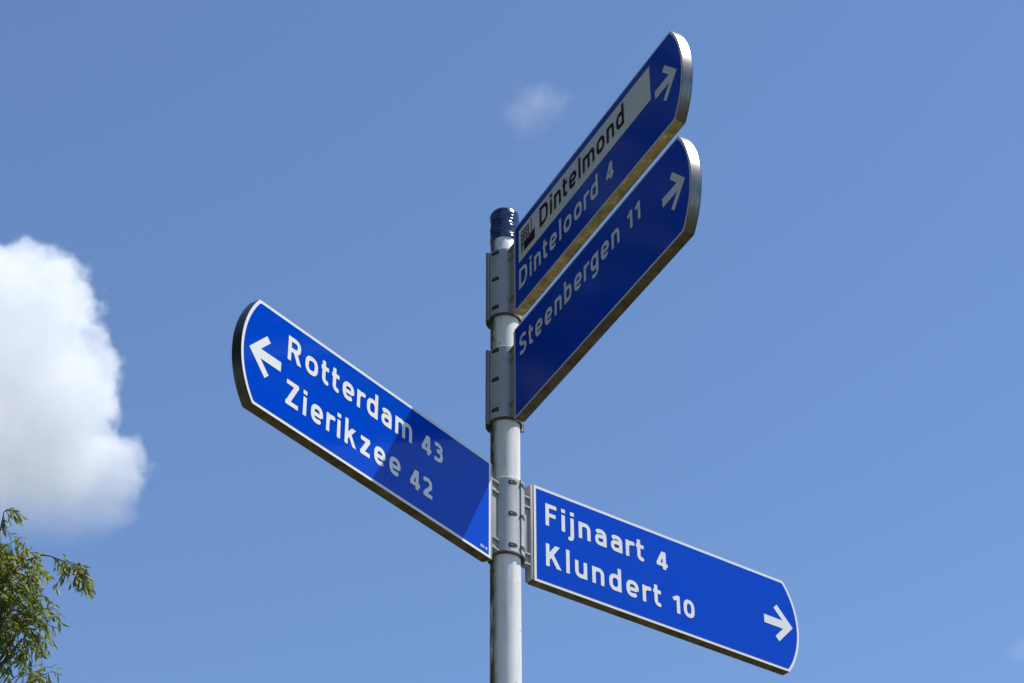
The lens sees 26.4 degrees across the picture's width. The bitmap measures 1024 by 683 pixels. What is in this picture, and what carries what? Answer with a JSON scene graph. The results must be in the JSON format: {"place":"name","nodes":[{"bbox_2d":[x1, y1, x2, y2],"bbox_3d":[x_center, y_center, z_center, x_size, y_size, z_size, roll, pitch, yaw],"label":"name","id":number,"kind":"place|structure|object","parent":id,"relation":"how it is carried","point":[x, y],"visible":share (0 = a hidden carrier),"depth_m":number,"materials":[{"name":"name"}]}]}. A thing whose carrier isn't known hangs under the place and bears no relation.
{"place":"outdoors","nodes":[
{"label":"outdoors","id":0,"kind":"place"},
{"bbox_2d":[0,0,1023,682],"label":"sky","id":1,"kind":"structure","parent":0,"point":[820,393],"materials":[{"name":"blue"}]},
{"label":"ground","id":2,"kind":"structure","parent":0,"visible":0},
{"bbox_2d":[0,508,96,682],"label":"willow tree","id":3,"kind":"object","parent":2,"relation":"on","point":[18,624],"visible":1,"depth_m":18.92,"materials":[{"name":"green plant"}]},
{"bbox_2d":[485,207,524,682],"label":"signpost","id":4,"kind":"object","parent":2,"relation":"on","point":[504,429],"visible":0.73,"depth_m":5.45,"materials":[{"name":"grey metal"}]},
{"bbox_2d":[232,299,499,561],"bbox_3d":[-0.317,0.218,5.030,0.030,0.271,0.958,-22,-39,29],"label":"direction sign","id":5,"kind":"object","parent":4,"relation":"attached to","point":[300,386],"visible":1,"depth_m":4.98,"materials":[{"name":"metal"}]},
{"bbox_2d":[508,31,692,315],"bbox_3d":[0.201,-0.400,5.389,0.032,0.271,0.954,14,-36,-21],"label":"direction sign","id":6,"kind":"object","parent":4,"relation":"attached to","point":[631,135],"visible":1,"depth_m":5.32,"materials":[{"name":"metal"}]},
{"bbox_2d":[508,136,701,422],"bbox_3d":[0.205,-0.134,5.210,0.030,0.271,0.958,15,-36,-21],"label":"direction sign","id":7,"kind":"object","parent":4,"relation":"attached to","point":[637,242],"visible":1,"depth_m":5.14,"materials":[{"name":"metal"}]},
{"bbox_2d":[521,484,798,674],"bbox_3d":[0.392,0.626,5.651,0.949,0.271,0.030,23,-40,-31],"label":"direction sign","id":8,"kind":"object","parent":4,"relation":"attached to","point":[581,553],"visible":1,"depth_m":5.62,"materials":[{"name":"metal"}]}
]}

